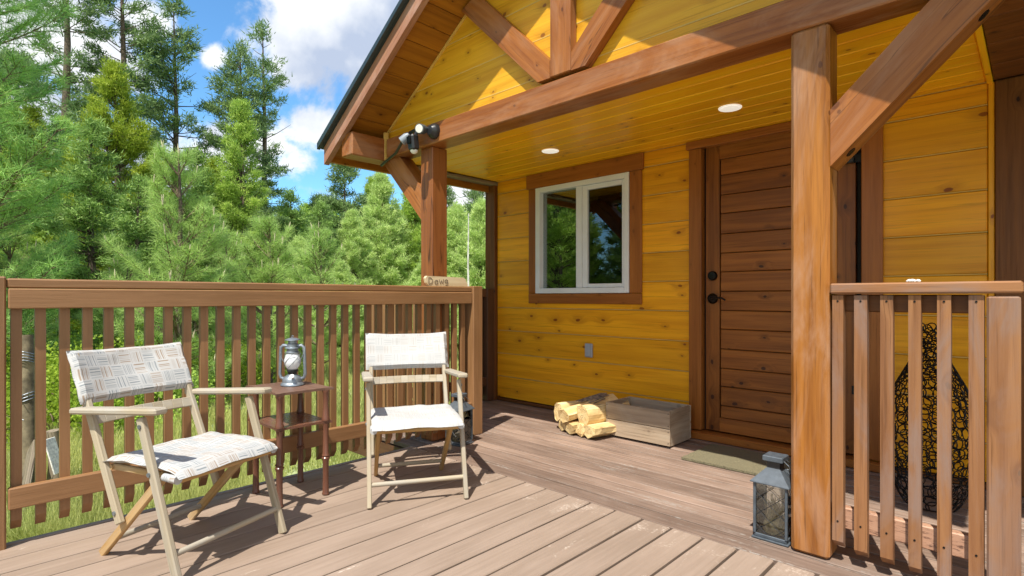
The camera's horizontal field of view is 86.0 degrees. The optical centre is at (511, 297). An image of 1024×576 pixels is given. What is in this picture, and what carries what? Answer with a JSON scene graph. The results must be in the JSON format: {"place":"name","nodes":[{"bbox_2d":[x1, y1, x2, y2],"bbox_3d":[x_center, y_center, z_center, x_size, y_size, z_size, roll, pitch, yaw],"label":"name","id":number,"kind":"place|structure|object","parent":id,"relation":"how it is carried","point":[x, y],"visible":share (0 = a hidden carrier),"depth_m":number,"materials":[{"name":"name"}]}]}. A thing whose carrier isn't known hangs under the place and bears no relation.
{"place":"outdoors","nodes":[
{"label":"outdoors","id":0,"kind":"place"},
{"bbox_2d":[6,329,458,542],"bbox_3d":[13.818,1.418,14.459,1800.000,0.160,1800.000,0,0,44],"label":"ground","id":1,"kind":"structure","parent":0,"point":[294,471],"depth_m":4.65,"materials":[{"name":"green plant"}]},
{"bbox_2d":[22,335,34,482],"bbox_3d":[-3.301,0.889,3.751,0.175,1.263,0.179,0,0,-9],"label":"fence post","id":2,"kind":"object","parent":1,"relation":"on","point":[28,432],"visible":0.36,"depth_m":3.74,"materials":[{"name":"wood"}]},
{"bbox_2d":[22,439,34,517],"bbox_3d":[-3.103,1.210,3.500,0.076,0.518,0.557,0,0,-32],"label":"leaning plank","id":3,"kind":"object","parent":1,"relation":"on","point":[28,469],"visible":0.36,"depth_m":3.56,"materials":[{"name":"grey wood"}]},
{"bbox_2d":[0,71,58,328],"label":"conifer tree","id":4,"kind":"object","parent":1,"relation":"on","point":[36,239],"visible":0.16,"depth_m":12.07,"materials":[{"name":"green plant"}]},
{"bbox_2d":[0,220,72,355],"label":"pine tree","id":5,"kind":"object","parent":1,"relation":"on","point":[10,254],"visible":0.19,"depth_m":8.56,"materials":[{"name":"green plant"}]},
{"bbox_2d":[0,42,81,278],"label":"conifer tree","id":6,"kind":"object","parent":1,"relation":"on","point":[29,58],"visible":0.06,"depth_m":14.89,"materials":[{"name":"green plant"}]},
{"bbox_2d":[6,326,79,418],"bbox_3d":[-5.607,0.848,6.459,2.110,1.251,2.076,0,0,19],"label":"shrub","id":7,"kind":"object","parent":1,"relation":"on","point":[8,358],"visible":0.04,"depth_m":6.40,"materials":[{"name":"green plant"}]},
{"bbox_2d":[6,101,84,326],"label":"conifer tree","id":8,"kind":"object","parent":1,"relation":"on","point":[34,114],"visible":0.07,"depth_m":14.87,"materials":[{"name":"green plant"}]},
{"bbox_2d":[0,0,99,378],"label":"pine tree","id":9,"kind":"object","parent":1,"relation":"on","point":[38,263],"visible":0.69,"depth_m":6.81,"materials":[{"name":"green plant"}]},
{"bbox_2d":[46,428,58,479],"bbox_3d":[-3.088,1.185,3.711,0.095,0.578,0.123,0,0,8],"label":"stump stake","id":10,"kind":"object","parent":1,"relation":"on","point":[51,433],"visible":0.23,"depth_m":3.68,"materials":[{"name":"grey wood"}]},
{"bbox_2d":[46,437,58,474],"bbox_3d":[-2.916,1.010,3.500,0.074,0.224,0.108,0,0,-7],"label":"plank scrap","id":11,"kind":"object","parent":1,"relation":"on","point":[52,449],"visible":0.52,"depth_m":3.49,"materials":[{"name":"grey wood"}]},
{"bbox_2d":[6,329,122,381],"bbox_3d":[-6.542,0.969,8.211,2.116,1.023,2.329,0,0,32],"label":"shrub","id":12,"kind":"object","parent":1,"relation":"on","point":[52,339],"visible":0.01,"depth_m":8.10,"materials":[{"name":"green plant"}]},
{"bbox_2d":[0,0,135,229],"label":"conifer tree","id":13,"kind":"object","parent":1,"relation":"on","point":[90,11],"visible":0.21,"depth_m":19.88,"materials":[{"name":"green plant"}]},
{"bbox_2d":[50,115,101,278],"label":"conifer tree","id":14,"kind":"object","parent":1,"relation":"on","point":[62,118],"visible":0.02,"depth_m":16.92,"materials":[{"name":"green plant"}]},
{"bbox_2d":[6,337,161,460],"bbox_3d":[-4.638,0.900,5.436,1.887,1.138,1.918,0,0,44],"label":"shrub","id":15,"kind":"object","parent":1,"relation":"on","point":[55,400],"visible":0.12,"depth_m":5.44,"materials":[{"name":"green plant"}]},
{"bbox_2d":[6,321,162,429],"bbox_3d":[-4.784,0.875,6.360,1.963,1.176,1.835,0,0,44],"label":"shrub","id":16,"kind":"object","parent":1,"relation":"on","point":[100,346],"visible":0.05,"depth_m":6.19,"materials":[{"name":"green plant"}]},
{"bbox_2d":[25,111,154,342],"bbox_3d":[-8.620,-1.061,10.883,2.648,5.407,2.453,0,0,33],"label":"conifer tree","id":17,"kind":"object","parent":1,"relation":"on","point":[90,209],"visible":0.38,"depth_m":10.81,"materials":[{"name":"green plant"}]},
{"bbox_2d":[28,54,176,337],"bbox_3d":[-9.376,-2.052,12.993,3.801,7.351,3.394,0,0,44],"label":"conifer tree","id":18,"kind":"object","parent":1,"relation":"on","point":[112,85],"visible":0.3,"depth_m":12.81,"materials":[{"name":"green plant"}]},
{"bbox_2d":[54,0,173,268],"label":"conifer tree","id":19,"kind":"object","parent":1,"relation":"on","point":[141,42],"visible":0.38,"depth_m":20.92,"materials":[{"name":"green plant"}]},
{"bbox_2d":[74,249,162,348],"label":"pine tree","id":20,"kind":"object","parent":1,"relation":"on","point":[97,313],"visible":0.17,"depth_m":8.07,"materials":[{"name":"green plant"}]},
{"bbox_2d":[47,308,194,384],"bbox_3d":[-6.059,0.765,8.450,2.202,1.411,2.356,0,0,27],"label":"shrub","id":21,"kind":"object","parent":1,"relation":"on","point":[79,330],"visible":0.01,"depth_m":8.15,"materials":[{"name":"green plant"}]},
{"bbox_2d":[90,172,174,338],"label":"conifer tree","id":22,"kind":"object","parent":1,"relation":"on","point":[129,214],"visible":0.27,"depth_m":9.87,"materials":[{"name":"green plant"}]},
{"bbox_2d":[57,366,230,434],"bbox_3d":[-4.021,1.073,6.193,1.628,0.787,1.792,0,0,24],"label":"shrub","id":23,"kind":"object","parent":1,"relation":"on","point":[177,393],"visible":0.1,"depth_m":6.11,"materials":[{"name":"green plant"}]},
{"bbox_2d":[123,147,189,281],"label":"conifer tree","id":24,"kind":"object","parent":1,"relation":"on","point":[167,187],"visible":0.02,"depth_m":17.93,"materials":[{"name":"green plant"}]},
{"bbox_2d":[105,0,226,263],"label":"conifer tree","id":25,"kind":"object","parent":1,"relation":"on","point":[159,109],"visible":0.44,"depth_m":22.63,"materials":[{"name":"green plant"}]},
{"bbox_2d":[95,138,246,392],"bbox_3d":[-4.232,-0.268,6.921,1.772,3.578,1.851,0,0,-20],"label":"pine tree","id":26,"kind":"object","parent":1,"relation":"on","point":[179,256],"visible":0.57,"depth_m":6.92,"materials":[{"name":"green plant"}]},
{"bbox_2d":[154,142,246,349],"bbox_3d":[-7.813,-1.173,14.094,2.768,5.653,2.565,0,0,42],"label":"conifer tree","id":27,"kind":"object","parent":1,"relation":"on","point":[205,179],"visible":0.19,"depth_m":13.83,"materials":[{"name":"green plant"}]},
{"bbox_2d":[175,157,249,333],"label":"conifer tree","id":28,"kind":"object","parent":1,"relation":"on","point":[212,163],"visible":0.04,"depth_m":17.89,"materials":[{"name":"green plant"}]},
{"bbox_2d":[191,341,246,387],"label":"shrub","id":29,"kind":"object","parent":1,"relation":"on","point":[212,370],"visible":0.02,"depth_m":8.03,"materials":[{"name":"green plant"}]},
{"bbox_2d":[192,231,261,372],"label":"pine tree","id":30,"kind":"object","parent":1,"relation":"on","point":[233,253],"visible":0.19,"depth_m":9.40,"materials":[{"name":"green plant"}]},
{"bbox_2d":[191,333,274,404],"bbox_3d":[-4.155,0.929,7.639,1.652,1.058,1.767,0,0,-38],"label":"shrub","id":31,"kind":"object","parent":1,"relation":"on","point":[244,370],"visible":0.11,"depth_m":7.53,"materials":[{"name":"green plant"}]},
{"bbox_2d":[193,97,283,346],"bbox_3d":[-7.212,-1.840,14.602,2.905,6.926,2.556,0,0,44],"label":"conifer tree","id":32,"kind":"object","parent":1,"relation":"on","point":[237,202],"visible":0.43,"depth_m":14.29,"materials":[{"name":"green plant"}]},
{"bbox_2d":[194,38,287,267],"bbox_3d":[-11.917,-4.876,24.190,5.255,13.002,4.573,0,0,44],"label":"conifer tree","id":33,"kind":"object","parent":1,"relation":"on","point":[234,66],"visible":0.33,"depth_m":23.65,"materials":[{"name":"green plant"}]},
{"bbox_2d":[225,334,275,384],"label":"shrub","id":34,"kind":"object","parent":1,"relation":"on","point":[260,378],"visible":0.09,"depth_m":8.63,"materials":[{"name":"green plant"}]},
{"bbox_2d":[215,16,293,282],"bbox_3d":[-11.470,-5.564,24.766,5.143,14.380,4.347,0,0,44],"label":"conifer tree","id":35,"kind":"object","parent":1,"relation":"on","point":[275,80],"visible":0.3,"depth_m":24.66,"materials":[{"name":"green plant"}]},
{"bbox_2d":[208,209,326,382],"bbox_3d":[-3.732,0.100,8.325,1.589,2.843,1.689,0,0,6],"label":"pine tree","id":36,"kind":"object","parent":1,"relation":"on","point":[263,226],"visible":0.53,"depth_m":8.12,"materials":[{"name":"green plant"}]},
{"bbox_2d":[229,346,315,377],"bbox_3d":[-4.057,1.107,9.512,1.613,0.708,1.465,0,0,0],"label":"shrub","id":37,"kind":"object","parent":1,"relation":"on","point":[300,368],"visible":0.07,"depth_m":9.36,"materials":[{"name":"green plant"}]},
{"bbox_2d":[100,199,473,279],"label":"forest","id":38,"kind":"object","parent":1,"relation":"on","point":[303,206],"visible":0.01,"depth_m":37.02,"materials":[{"name":"green plant"}]},
{"bbox_2d":[272,186,308,282],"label":"conifer tree","id":39,"kind":"object","parent":1,"relation":"on","point":[297,218],"visible":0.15,"depth_m":15.89,"materials":[{"name":"green plant"}]},
{"bbox_2d":[256,234,326,351],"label":"conifer tree","id":40,"kind":"object","parent":1,"relation":"on","point":[298,241],"visible":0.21,"depth_m":12.78,"materials":[{"name":"green plant"}]},
{"bbox_2d":[273,221,362,363],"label":"pine tree","id":41,"kind":"object","parent":1,"relation":"on","point":[315,240],"visible":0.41,"depth_m":9.35,"materials":[{"name":"green plant"}]},
{"bbox_2d":[305,192,335,232],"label":"conifer tree","id":42,"kind":"object","parent":1,"relation":"on","point":[312,199],"visible":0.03,"depth_m":26.81,"materials":[{"name":"green plant"}]},
{"bbox_2d":[301,198,340,282],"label":"conifer tree","id":43,"kind":"object","parent":1,"relation":"on","point":[320,209],"visible":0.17,"depth_m":13.90,"materials":[{"name":"green plant"}]},
{"bbox_2d":[302,258,363,361],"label":"conifer tree","id":44,"kind":"object","parent":1,"relation":"on","point":[341,275],"visible":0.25,"depth_m":11.35,"materials":[{"name":"green plant"}]},
{"bbox_2d":[308,163,369,267],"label":"conifer tree","id":45,"kind":"object","parent":1,"relation":"on","point":[348,174],"visible":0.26,"depth_m":20.68,"materials":[{"name":"green plant"}]},
{"bbox_2d":[326,207,379,320],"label":"conifer tree","id":46,"kind":"object","parent":1,"relation":"on","point":[353,242],"visible":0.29,"depth_m":14.36,"materials":[{"name":"green plant"}]},
{"bbox_2d":[348,437,402,456],"bbox_3d":[-0.285,1.118,0.653,6.515,0.164,6.950,0,0,44],"label":"deck framing","id":47,"kind":"object","parent":1,"relation":"on","point":[383,448],"visible":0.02,"depth_m":4.04,"materials":[{"name":"paint"}]},
{"bbox_2d":[0,446,822,575],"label":"deck","id":48,"kind":"structure","parent":47,"relation":"on","point":[495,524],"depth_m":2.28,"materials":[{"name":"beige paint"}]},
{"bbox_2d":[66,342,286,575],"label":"folding chair","id":49,"kind":"object","parent":48,"relation":"on","point":[105,374],"visible":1,"depth_m":2.20,"materials":[{"name":"white fabric"}]},
{"bbox_2d":[0,276,481,550],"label":"deck railing","id":50,"kind":"object","parent":48,"relation":"on","point":[64,296],"visible":0.73,"depth_m":2.78,"materials":[{"name":"brown paint"}]},
{"bbox_2d":[423,276,467,286],"bbox_3d":[-0.459,-0.110,3.848,0.028,0.068,0.380,0,0,44],"label":"wooden sign","id":51,"kind":"object","parent":50,"relation":"on","point":[441,281],"visible":1,"depth_m":3.82,"materials":[{"name":"brown wood"}]},
{"bbox_2d":[246,381,333,507],"bbox_3d":[-1.139,0.729,2.818,0.373,0.542,0.294,0,0,44],"label":"side table","id":52,"kind":"object","parent":48,"relation":"on","point":[279,422],"visible":0.8,"depth_m":2.77,"materials":[{"name":"red wood"}]},
{"bbox_2d":[278,335,306,386],"bbox_3d":[-1.137,0.327,2.851,0.124,0.261,0.118,0,0,44],"label":"hurricane lantern","id":53,"kind":"object","parent":52,"relation":"on","point":[292,363],"visible":1,"depth_m":2.83,"materials":[{"name":"silver metal"}]},
{"bbox_2d":[362,332,468,508],"bbox_3d":[-0.542,0.609,2.975,0.520,0.798,0.693,0,0,-16],"label":"folding chair","id":54,"kind":"object","parent":48,"relation":"on","point":[402,351],"visible":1,"depth_m":3.00,"materials":[{"name":"white fabric"}]},
{"bbox_2d":[363,399,1023,575],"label":"porch floor","id":55,"kind":"structure","parent":47,"relation":"on","point":[668,486],"depth_m":2.95,"materials":[{"name":"brown wood"}]},
{"bbox_2d":[376,289,493,400],"bbox_3d":[-0.661,0.460,4.888,0.090,1.080,1.313,0,0,44],"label":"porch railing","id":56,"kind":"object","parent":55,"relation":"on","point":[487,344],"visible":0.19,"depth_m":5.29,"materials":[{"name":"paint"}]},
{"bbox_2d":[445,392,474,446],"bbox_3d":[-0.361,0.830,3.762,0.154,0.341,0.154,0,0,32],"label":"candle lantern","id":57,"kind":"object","parent":55,"relation":"on","point":[468,408],"visible":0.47,"depth_m":3.74,"materials":[{"name":"blue paint"}]},
{"bbox_2d":[559,418,578,430],"bbox_3d":[0.555,0.958,4.208,0.444,0.090,0.097,0,0,-32],"label":"split log","id":58,"kind":"object","parent":55,"relation":"on","point":[562,426],"visible":0.08,"depth_m":4.10,"materials":[{"name":"beige wood"}]},
{"bbox_2d":[554,401,584,420],"bbox_3d":[0.524,0.869,4.258,0.423,0.151,0.129,0,0,-32],"label":"split log","id":59,"kind":"object","parent":58,"relation":"on","point":[560,405],"visible":0.27,"depth_m":4.16,"materials":[{"name":"beige wood"}]},
{"bbox_2d":[565,420,578,433],"bbox_3d":[0.589,0.953,4.095,0.426,0.098,0.103,0,0,-32],"label":"split log","id":60,"kind":"object","parent":55,"relation":"on","point":[571,426],"visible":0.22,"depth_m":3.98,"materials":[{"name":"beige wood"}]},
{"bbox_2d":[558,393,617,422],"bbox_3d":[0.577,0.831,4.141,0.494,0.186,0.146,0,0,-31],"label":"split log","id":61,"kind":"object","parent":60,"relation":"on","point":[567,414],"visible":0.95,"depth_m":4.11,"materials":[{"name":"beige wood"}]},
{"bbox_2d":[576,423,584,436],"bbox_3d":[0.662,0.952,4.045,0.434,0.100,0.102,0,0,-33],"label":"split log","id":62,"kind":"object","parent":55,"relation":"on","point":[580,430],"visible":0.13,"depth_m":3.92,"materials":[{"name":"beige wood"}]},
{"bbox_2d":[577,400,629,424],"bbox_3d":[0.679,0.853,4.056,0.434,0.157,0.152,0,0,-32],"label":"split log","id":63,"kind":"object","parent":62,"relation":"on","point":[588,414],"visible":0.59,"depth_m":3.94,"materials":[{"name":"beige wood"}]},
{"bbox_2d":[583,420,631,438],"bbox_3d":[0.693,0.948,3.964,0.381,0.108,0.152,0,0,-32],"label":"split log","id":64,"kind":"object","parent":55,"relation":"on","point":[601,429],"visible":0.63,"depth_m":3.87,"materials":[{"name":"beige wood"}]},
{"bbox_2d":[606,396,690,446],"bbox_3d":[0.966,0.875,3.909,0.500,0.235,0.312,0,0,44],"label":"wooden crate","id":65,"kind":"object","parent":55,"relation":"on","point":[664,423],"visible":0.88,"depth_m":3.79,"materials":[{"name":"brown wood"}]},
{"bbox_2d":[681,444,790,474],"bbox_3d":[1.470,0.993,3.285,0.769,0.014,0.447,0,0,44],"label":"door mat","id":66,"kind":"object","parent":55,"relation":"on","point":[737,459],"depth_m":3.36,"materials":[{"name":"beige fabric"}]},
{"bbox_2d":[750,451,790,546],"bbox_3d":[1.101,0.830,2.295,0.154,0.341,0.154,0,0,44],"label":"candle lantern","id":67,"kind":"object","parent":55,"relation":"on","point":[772,525],"visible":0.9,"depth_m":2.27,"materials":[{"name":"blue paint"}]},
{"bbox_2d":[830,281,1023,575],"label":"front railing","id":68,"kind":"object","parent":55,"relation":"on","point":[944,540],"visible":1,"depth_m":1.85,"materials":[{"name":"brown wood"}]},
{"bbox_2d":[906,279,920,281],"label":"lichen clump","id":69,"kind":"object","parent":68,"relation":"on","point":[913,280],"visible":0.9,"depth_m":1.91,"materials":[{"name":"white"}]},
{"bbox_2d":[895,323,968,512],"bbox_3d":[2.011,0.560,2.643,0.377,0.879,0.377,0,0,44],"label":"wire vase","id":70,"kind":"object","parent":55,"relation":"on","point":[961,383],"visible":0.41,"depth_m":2.60,"materials":[{"name":"black metal"}]},
{"bbox_2d":[358,175,393,238],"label":"conifer tree","id":71,"kind":"object","parent":1,"relation":"on","point":[368,183],"visible":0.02,"depth_m":21.77,"materials":[{"name":"green plant"}]},
{"bbox_2d":[354,172,419,285],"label":"conifer tree","id":72,"kind":"object","parent":1,"relation":"on","point":[380,216],"visible":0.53,"depth_m":15.67,"materials":[{"name":"green plant"}]},
{"bbox_2d":[375,190,420,284],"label":"conifer tree","id":73,"kind":"object","parent":1,"relation":"on","point":[411,215],"visible":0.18,"depth_m":16.48,"materials":[{"name":"green plant"}]},
{"bbox_2d":[403,254,458,343],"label":"conifer tree","id":74,"kind":"object","parent":1,"relation":"on","point":[416,274],"visible":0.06,"depth_m":11.87,"materials":[{"name":"green plant"}]},
{"bbox_2d":[447,185,459,207],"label":"conifer tree","id":75,"kind":"object","parent":1,"relation":"on","point":[450,192],"visible":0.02,"depth_m":25.89,"materials":[{"name":"green plant"}]},
{"bbox_2d":[447,200,481,346],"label":"conifer tree","id":76,"kind":"object","parent":1,"relation":"on","point":[456,222],"visible":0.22,"depth_m":14.65,"materials":[{"name":"green plant"}]},
{"bbox_2d":[447,196,484,335],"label":"conifer tree","id":77,"kind":"object","parent":1,"relation":"on","point":[477,245],"visible":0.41,"depth_m":13.66,"materials":[{"name":"green plant"}]},
{"bbox_2d":[467,213,468,285],"bbox_3d":[-1.036,-0.280,13.005,0.066,3.401,0.098,0,0,-24],"label":"birch trunk","id":78,"kind":"object","parent":1,"relation":"on","point":[468,255],"visible":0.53,"depth_m":13.01,"materials":[{"name":"white plant"}]},
{"bbox_2d":[460,188,484,217],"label":"conifer tree","id":79,"kind":"object","parent":1,"relation":"on","point":[471,194],"visible":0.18,"depth_m":23.76,"materials":[{"name":"green plant"}]},
{"bbox_2d":[317,0,1023,558],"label":"cabin","id":80,"kind":"object","parent":1,"relation":"on","point":[659,226],"visible":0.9,"depth_m":3.34,"materials":[{"name":"yellow wood"}]},
{"bbox_2d":[372,304,414,407],"bbox_3d":[-0.861,0.455,4.143,0.650,0.970,0.069,0,0,44],"label":"porch railing","id":81,"kind":"object","parent":80,"relation":"attached to","point":[393,370],"visible":0.01,"depth_m":4.16,"materials":[{"name":"brown paint"}]},
{"bbox_2d":[380,123,439,166],"bbox_3d":[-0.786,-1.071,3.878,0.709,0.203,0.159,0,0,44],"label":"security light","id":82,"kind":"object","parent":80,"relation":"attached to","point":[411,139],"visible":1,"depth_m":3.69,"materials":[{"name":"black plastic"}]},
{"bbox_2d":[542,149,558,153],"bbox_3d":[0.293,-1.114,4.199,0.132,0.006,0.132,0,0,44],"label":"ceiling light","id":83,"kind":"object","parent":80,"relation":"attached to","point":[549,151],"visible":1,"depth_m":4.19,"materials":[{"name":"white plastic"}]},
{"bbox_2d":[526,152,643,303],"bbox_3d":[0.595,-0.529,4.669,1.211,1.172,0.088,0,0,44],"label":"window","id":84,"kind":"structure","parent":80,"relation":"in","point":[608,191],"depth_m":4.55,"materials":[{"name":"white plastic"}]},
{"bbox_2d":[585,343,592,357],"bbox_3d":[0.639,0.446,4.583,0.075,0.115,0.029,0,0,44],"label":"outlet cover","id":85,"kind":"object","parent":80,"relation":"attached to","point":[588,350],"visible":1,"depth_m":4.57,"materials":[{"name":"grey plastic"}]},
{"bbox_2d":[718,104,741,111],"bbox_3d":[1.287,-1.114,3.241,0.132,0.006,0.132,0,0,44],"label":"ceiling light","id":86,"kind":"object","parent":80,"relation":"attached to","point":[730,107],"visible":1,"depth_m":3.24,"materials":[{"name":"white plastic"}]},
{"bbox_2d":[686,121,883,472],"bbox_3d":[1.719,-0.058,3.575,1.215,2.116,0.155,0,0,44],"label":"door","id":87,"kind":"structure","parent":80,"relation":"in","point":[740,182],"depth_m":3.67,"materials":[{"name":"brown wood"}]},
{"bbox_2d":[0,0,484,211],"label":"sky","id":88,"kind":"structure","parent":0,"point":[326,43],"materials":[{"name":"blue"}]}
]}

